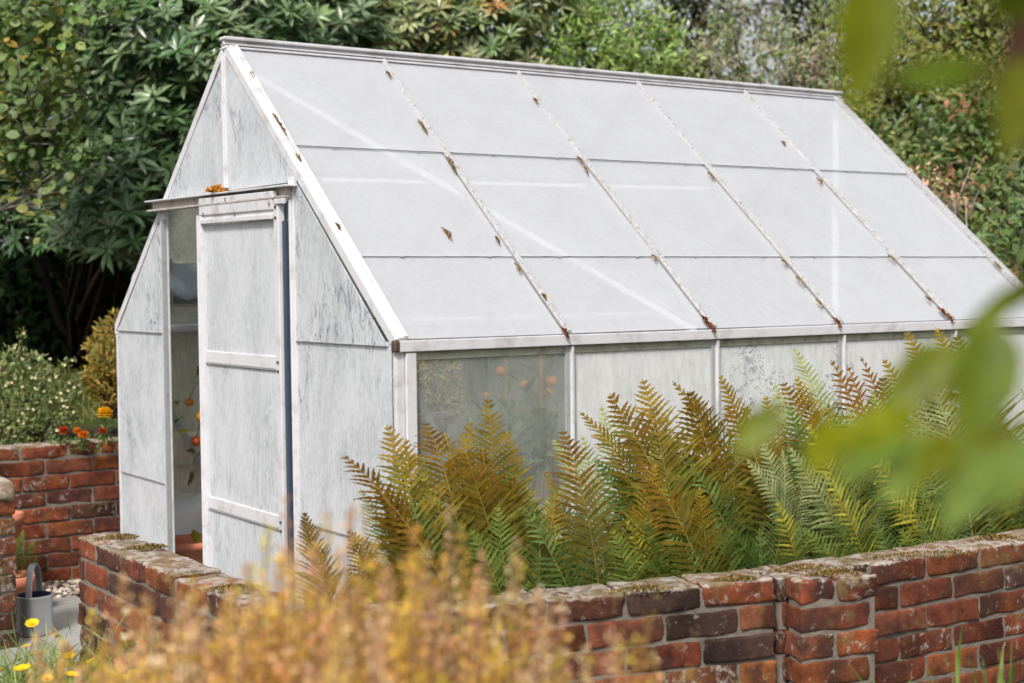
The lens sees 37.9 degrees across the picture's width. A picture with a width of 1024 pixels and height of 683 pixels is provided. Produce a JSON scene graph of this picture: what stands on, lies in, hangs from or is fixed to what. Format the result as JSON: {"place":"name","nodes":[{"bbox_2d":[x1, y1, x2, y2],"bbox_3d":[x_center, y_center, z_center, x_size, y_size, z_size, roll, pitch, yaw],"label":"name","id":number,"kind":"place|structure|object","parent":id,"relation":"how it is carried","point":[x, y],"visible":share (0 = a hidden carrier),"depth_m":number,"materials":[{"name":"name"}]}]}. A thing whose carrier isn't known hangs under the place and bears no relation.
{"place":"outdoors","nodes":[
{"label":"outdoors","id":0,"kind":"place"},
{"bbox_2d":[0,592,81,682],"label":"path","id":1,"kind":"structure","parent":0,"point":[69,603],"depth_m":6.10,"materials":[{"name":"grey concrete"}]},
{"bbox_2d":[14,571,35,612],"bbox_3d":[-2.160,1.093,6.450,0.224,0.167,0.224,-2,3,-34],"label":"terracotta pot","id":2,"kind":"object","parent":1,"relation":"on","point":[20,584],"visible":0.2,"depth_m":6.37,"materials":[{"name":"orange ceramic"}]},
{"bbox_2d":[14,530,37,578],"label":"fern","id":3,"kind":"object","parent":2,"relation":"on","point":[18,565],"visible":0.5,"depth_m":6.42,"materials":[{"name":"green plant"}]},
{"bbox_2d":[16,563,53,636],"bbox_3d":[-2.049,1.042,6.032,0.370,0.290,0.148,-1,2,-10],"label":"watering can","id":4,"kind":"object","parent":1,"relation":"on","point":[38,603],"visible":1,"depth_m":6.00,"materials":[{"name":"metal"}]},
{"bbox_2d":[0,421,531,591],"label":"retaining wall","id":5,"kind":"structure","parent":0,"point":[66,496],"depth_m":7.10,"materials":[{"name":"brick"}]},
{"bbox_2d":[48,426,73,444],"bbox_3d":[-2.159,0.456,7.106,0.124,0.106,0.118,-2,3,-34],"label":"marigold","id":6,"kind":"object","parent":5,"relation":"on","point":[62,431],"visible":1,"depth_m":7.09,"materials":[{"name":"green plant"}]},
{"bbox_2d":[68,430,89,450],"bbox_3d":[-2.047,0.470,7.052,0.102,0.100,0.124,-1,2,-9],"label":"marigold","id":7,"kind":"object","parent":5,"relation":"attached to","point":[83,434],"visible":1,"depth_m":7.05,"materials":[{"name":"green plant"}]},
{"bbox_2d":[69,427,92,449],"bbox_3d":[-2.072,0.466,7.131,0.110,0.116,0.098,-1,2,-3],"label":"marigold","id":8,"kind":"object","parent":5,"relation":"on","point":[76,430],"visible":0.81,"depth_m":7.12,"materials":[{"name":"orange plant"}]},
{"bbox_2d":[94,428,111,451],"bbox_3d":[-1.963,0.469,7.108,0.079,0.118,0.119,0,2,7],"label":"marigold","id":9,"kind":"object","parent":5,"relation":"attached to","point":[102,431],"visible":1,"depth_m":7.10,"materials":[{"name":"green plant"}]},
{"bbox_2d":[95,407,117,444],"bbox_3d":[-1.955,0.405,7.165,0.106,0.191,0.107,-2,3,-34],"label":"marigold","id":10,"kind":"object","parent":5,"relation":"on","point":[104,412],"visible":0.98,"depth_m":7.15,"materials":[{"name":"yellow plant"}]},
{"bbox_2d":[0,278,902,597],"bbox_3d":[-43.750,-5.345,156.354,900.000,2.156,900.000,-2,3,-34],"label":"ground","id":11,"kind":"structure","parent":0,"point":[92,426],"depth_m":8.88,"materials":[{"name":"soil"}]},
{"bbox_2d":[0,476,18,648],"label":"brick pier","id":12,"kind":"structure","parent":11,"relation":"on","point":[8,570],"depth_m":5.80,"materials":[{"name":"red brick"}]},
{"bbox_2d":[0,326,82,445],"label":"potentilla bush","id":13,"kind":"object","parent":11,"relation":"on","point":[17,424],"visible":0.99,"depth_m":7.62,"materials":[{"name":"green plant"}]},
{"bbox_2d":[35,578,80,597],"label":"gravel","id":14,"kind":"structure","parent":11,"relation":"on","point":[56,591],"depth_m":6.92,"materials":[{"name":"white gravel"}]},
{"bbox_2d":[13,510,24,569],"bbox_3d":[-2.279,0.970,6.705,0.176,0.400,0.176,-2,3,-34],"label":"tall pot","id":15,"kind":"object","parent":14,"relation":"on","point":[18,516],"visible":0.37,"depth_m":6.68,"materials":[{"name":"ceramic"}]},
{"bbox_2d":[0,0,145,244],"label":"hazel bush","id":16,"kind":"object","parent":11,"relation":"on","point":[21,105],"visible":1,"depth_m":8.05,"materials":[{"name":"green plant"}]},
{"bbox_2d":[0,603,177,682],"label":"tickseed plant","id":17,"kind":"object","parent":11,"relation":"on","point":[32,623],"visible":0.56,"depth_m":3.89,"materials":[{"name":"green plant"}]},
{"bbox_2d":[76,308,119,418],"bbox_3d":[-2.106,0.112,8.075,0.532,0.606,0.426,-2,3,-34],"label":"golden conifer","id":18,"kind":"object","parent":11,"relation":"on","point":[101,380],"visible":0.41,"depth_m":7.96,"materials":[{"name":"yellow plant"}]},
{"bbox_2d":[0,178,198,371],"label":"yew hedge","id":19,"kind":"object","parent":11,"relation":"on","point":[41,328],"visible":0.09,"depth_m":11.97,"materials":[{"name":"green plant"}]},
{"bbox_2d":[1,360,198,422],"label":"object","id":20,"kind":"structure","parent":11,"relation":"on","point":[65,376],"depth_m":9.55,"materials":[{"name":"green plant"}]},
{"bbox_2d":[0,614,236,682],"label":"tickseed plant","id":21,"kind":"object","parent":11,"relation":"on","point":[70,672],"visible":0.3,"depth_m":3.79,"materials":[{"name":"green plant"}]},
{"bbox_2d":[28,574,320,682],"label":"heather plant","id":22,"kind":"object","parent":11,"relation":"on","point":[103,672],"visible":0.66,"depth_m":1.82,"materials":[{"name":"yellow plant"}]},
{"bbox_2d":[0,0,405,373],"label":"rhododendron","id":23,"kind":"object","parent":11,"relation":"on","point":[152,48],"visible":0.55,"depth_m":9.19,"materials":[{"name":"green plant"}]},
{"bbox_2d":[35,493,504,682],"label":"heather plant","id":24,"kind":"object","parent":11,"relation":"on","point":[278,634],"visible":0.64,"depth_m":1.67,"materials":[{"name":"yellow plant"}]},
{"bbox_2d":[137,503,558,682],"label":"heather plant","id":25,"kind":"object","parent":11,"relation":"on","point":[383,657],"visible":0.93,"depth_m":1.59,"materials":[{"name":"yellow plant"}]},
{"bbox_2d":[0,0,766,360],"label":"evergreen tree","id":26,"kind":"object","parent":11,"relation":"on","point":[184,142],"depth_m":13.45,"materials":[{"name":"green plant"}]},
{"bbox_2d":[200,0,576,65],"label":"rhododendron","id":27,"kind":"object","parent":11,"relation":"on","point":[442,37],"visible":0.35,"depth_m":10.32,"materials":[{"name":"green plant"}]},
{"bbox_2d":[292,456,531,608],"bbox_3d":[-0.251,0.717,3.890,0.574,0.854,0.408,-2,3,-34],"label":"fern","id":28,"kind":"object","parent":11,"relation":"on","point":[389,558],"visible":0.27,"depth_m":3.80,"materials":[{"name":"green plant"}]},
{"bbox_2d":[369,423,576,604],"bbox_3d":[-0.116,0.677,4.065,0.721,0.921,0.475,-2,3,-34],"label":"fern","id":29,"kind":"object","parent":11,"relation":"on","point":[431,508],"visible":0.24,"depth_m":3.97,"materials":[{"name":"green plant"}]},
{"bbox_2d":[270,537,736,682],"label":"heather plant","id":30,"kind":"object","parent":11,"relation":"on","point":[496,646],"visible":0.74,"depth_m":1.67,"materials":[{"name":"yellow plant"}]},
{"bbox_2d":[437,398,613,597],"bbox_3d":[0.033,0.644,4.173,0.734,0.975,0.469,-2,3,-34],"label":"fern","id":31,"kind":"object","parent":11,"relation":"on","point":[507,491],"visible":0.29,"depth_m":4.06,"materials":[{"name":"green plant"}]},
{"bbox_2d":[78,529,1023,682],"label":"brick wall","id":32,"kind":"structure","parent":11,"relation":"on","point":[899,614],"depth_m":4.07,"materials":[{"name":"red brick"}]},
{"bbox_2d":[522,430,676,587],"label":"fern","id":33,"kind":"object","parent":11,"relation":"on","point":[581,537],"visible":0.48,"depth_m":4.20,"materials":[{"name":"green plant"}]},
{"bbox_2d":[499,0,713,332],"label":"leafy shrub","id":34,"kind":"object","parent":11,"relation":"on","point":[587,12],"visible":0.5,"depth_m":11.07,"materials":[{"name":"green plant"}]},
{"bbox_2d":[576,406,686,581],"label":"fern","id":35,"kind":"object","parent":11,"relation":"on","point":[606,437],"visible":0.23,"depth_m":4.37,"materials":[{"name":"green plant"}]},
{"bbox_2d":[623,0,771,78],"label":"conifer tree","id":36,"kind":"object","parent":11,"relation":"on","point":[698,7],"visible":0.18,"depth_m":15.43,"materials":[{"name":"green plant"}]},
{"bbox_2d":[594,379,818,580],"bbox_3d":[0.617,0.612,4.473,0.761,1.002,0.430,-2,3,-34],"label":"fern","id":37,"kind":"object","parent":11,"relation":"on","point":[680,514],"visible":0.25,"depth_m":4.38,"materials":[{"name":"green plant"}]},
{"bbox_2d":[653,381,832,572],"bbox_3d":[0.739,0.612,4.585,0.415,0.992,0.854,1,3,39],"label":"fern","id":38,"kind":"object","parent":11,"relation":"on","point":[744,498],"visible":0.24,"depth_m":4.50,"materials":[{"name":"green plant"}]},
{"bbox_2d":[661,0,928,326],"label":"twiggy tree","id":39,"kind":"object","parent":11,"relation":"on","point":[781,37],"visible":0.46,"depth_m":11.88,"materials":[{"name":"green plant"}]},
{"bbox_2d":[718,374,891,568],"bbox_3d":[0.918,0.599,4.694,0.979,1.005,0.529,-2,3,-34],"label":"fern","id":40,"kind":"object","parent":11,"relation":"on","point":[787,532],"visible":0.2,"depth_m":4.46,"materials":[{"name":"green plant"}]},
{"bbox_2d":[741,0,907,325],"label":"conifer tree","id":41,"kind":"object","parent":11,"relation":"on","point":[786,6],"visible":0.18,"depth_m":15.75,"materials":[{"name":"green plant"}]},
{"bbox_2d":[766,347,942,557],"bbox_3d":[1.091,0.558,4.799,0.819,1.073,0.517,-2,3,-34],"label":"fern","id":42,"kind":"object","parent":11,"relation":"on","point":[843,520],"visible":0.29,"depth_m":4.66,"materials":[{"name":"green plant"}]},
{"bbox_2d":[731,277,1023,531],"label":"leafy shoot","id":43,"kind":"object","parent":11,"relation":"on","point":[978,371],"visible":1,"depth_m":0.80,"materials":[{"name":"green plant"}]},
{"bbox_2d":[813,356,964,550],"bbox_3d":[1.272,0.573,4.885,0.466,1.035,0.853,1,3,31],"label":"fern","id":44,"kind":"object","parent":11,"relation":"on","point":[874,396],"visible":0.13,"depth_m":4.88,"materials":[{"name":"green plant"}]},
{"bbox_2d":[784,37,1022,326],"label":"hedgerow","id":45,"kind":"object","parent":11,"relation":"on","point":[920,124],"visible":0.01,"depth_m":13.74,"materials":[{"name":"green plant"}]},
{"bbox_2d":[807,0,1008,222],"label":"olive tree crown","id":46,"kind":"object","parent":11,"relation":"on","point":[984,25],"visible":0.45,"depth_m":10.40,"materials":[{"name":"green plant"}]},
{"bbox_2d":[848,626,1017,682],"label":"iris clump","id":47,"kind":"object","parent":11,"relation":"on","point":[1000,679],"visible":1,"depth_m":3.10,"materials":[{"name":"green plant"}]},
{"bbox_2d":[855,61,1023,323],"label":"mixed hedge shrub","id":48,"kind":"object","parent":11,"relation":"on","point":[907,153],"visible":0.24,"depth_m":9.59,"materials":[{"name":"green plant"}]},
{"bbox_2d":[855,330,1023,545],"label":"fern","id":49,"kind":"object","parent":11,"relation":"on","point":[976,522],"visible":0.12,"depth_m":4.92,"materials":[{"name":"green plant"}]},
{"bbox_2d":[909,147,986,320],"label":"azalea sprig","id":50,"kind":"object","parent":11,"relation":"on","point":[953,203],"visible":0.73,"depth_m":8.60,"materials":[{"name":"green plant"}]},
{"bbox_2d":[920,327,1023,534],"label":"fern","id":51,"kind":"object","parent":11,"relation":"on","point":[1010,408],"visible":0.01,"depth_m":5.28,"materials":[{"name":"green plant"}]},
{"bbox_2d":[949,155,1023,318],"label":"broadleaf sprig","id":52,"kind":"object","parent":11,"relation":"on","point":[1012,235],"visible":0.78,"depth_m":7.63,"materials":[{"name":"green plant"}]},
{"bbox_2d":[0,0,1023,253],"label":"sky","id":53,"kind":"structure","parent":0,"point":[646,3],"materials":[{"name":"white"}]},
{"bbox_2d":[836,0,1023,157],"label":"overhanging branch","id":54,"kind":"object","parent":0,"point":[869,33],"visible":1,"depth_m":0.76,"materials":[{"name":"green plant"}]},
{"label":"greenhouse floor","id":55,"kind":"structure","parent":0,"visible":0},
{"bbox_2d":[174,493,201,534],"bbox_3d":[-1.366,0.921,6.589,0.544,0.517,0.364,-2,3,-34],"label":"plastic sack","id":56,"kind":"object","parent":55,"relation":"on","point":[188,516],"visible":0.07,"depth_m":6.42,"materials":[{"name":"white plastic"}]},
{"bbox_2d":[174,366,201,542],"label":"tomato plant","id":57,"kind":"object","parent":55,"relation":"on","point":[195,441],"visible":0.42,"depth_m":6.13,"materials":[{"name":"green plant"}]},
{"bbox_2d":[394,438,558,526],"bbox_3d":[0.345,0.786,6.520,2.350,0.749,0.580,-2,3,-34],"label":"staging bench","id":58,"kind":"object","parent":55,"relation":"on","point":[458,445],"depth_m":6.26,"materials":[{"name":"wood"}]},
{"bbox_2d":[393,409,456,454],"bbox_3d":[-0.412,0.356,5.873,0.344,0.165,0.268,-2,3,-34],"label":"stone planter","id":59,"kind":"object","parent":58,"relation":"on","point":[439,416],"visible":0.26,"depth_m":5.82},
{"bbox_2d":[392,339,468,426],"bbox_3d":[-0.346,0.154,5.931,0.394,0.405,0.294,-2,3,-34],"label":"dwarf conifer","id":60,"kind":"object","parent":59,"relation":"in","point":[430,378],"visible":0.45,"depth_m":5.88,"materials":[{"name":"green plant"}]},
{"bbox_2d":[482,354,557,462],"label":"tomato plant","id":61,"kind":"object","parent":58,"relation":"on","point":[525,385],"visible":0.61,"depth_m":6.26,"materials":[{"name":"green plant"}]},
{"bbox_2d":[449,390,558,509],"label":"potted plant","id":62,"kind":"object","parent":55,"relation":"on","point":[534,439],"visible":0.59,"depth_m":5.27,"materials":[{"name":"green plant"}]},
{"bbox_2d":[504,336,508,505],"bbox_3d":[-0.023,0.383,5.788,0.025,1.580,0.015,-2,3,-34],"label":"bamboo cane","id":63,"kind":"object","parent":55,"relation":"on","point":[506,375],"visible":0.08,"depth_m":5.78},
{"bbox_2d":[539,335,543,515],"bbox_3d":[0.116,0.378,5.883,0.030,1.580,0.021,-2,3,-34],"label":"bamboo cane","id":64,"kind":"object","parent":55,"relation":"on","point":[541,378],"visible":0.23,"depth_m":5.87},
{"bbox_2d":[114,36,1023,604],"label":"greenhouse","id":65,"kind":"object","parent":55,"relation":"on","point":[420,204],"visible":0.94,"depth_m":5.36,"materials":[{"name":"glass"}]},
{"bbox_2d":[196,191,294,596],"bbox_3d":[-0.937,0.343,5.231,0.046,1.716,0.689,-2,3,-34],"label":"sliding door","id":66,"kind":"structure","parent":65,"relation":"in","point":[243,282],"depth_m":5.22,"materials":[{"name":"white metal"}]},
{"bbox_2d":[170,259,366,308],"bbox_3d":[-0.842,-0.265,6.673,1.670,0.208,0.280,-2,3,-34],"label":"hanging shelf","id":67,"kind":"object","parent":65,"relation":"hanging from","point":[173,305],"visible":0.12,"depth_m":6.14,"materials":[{"name":"grey metal"}]},
{"bbox_2d":[131,262,197,302],"bbox_3d":[-1.298,-0.257,6.337,0.592,0.182,0.252,-2,3,-34],"label":"folded sheet","id":68,"kind":"object","parent":67,"relation":"on","point":[183,285],"visible":0.12,"depth_m":6.17,"materials":[{"name":"grey fabric"}]},
{"bbox_3d":[-1.323,1.079,6.230,0.360,0.171,0.270,-2,3,-34],"label":"wooden crate","id":69,"kind":"object","parent":55,"relation":"on","visible":0},
{"bbox_2d":[175,533,202,563],"bbox_3d":[-1.267,0.904,6.226,0.372,0.170,0.272,-2,2,-23],"label":"terracotta trough","id":70,"kind":"object","parent":69,"relation":"on","point":[186,545],"visible":0.12,"depth_m":6.08,"materials":[{"name":"orange ceramic"}]}
]}

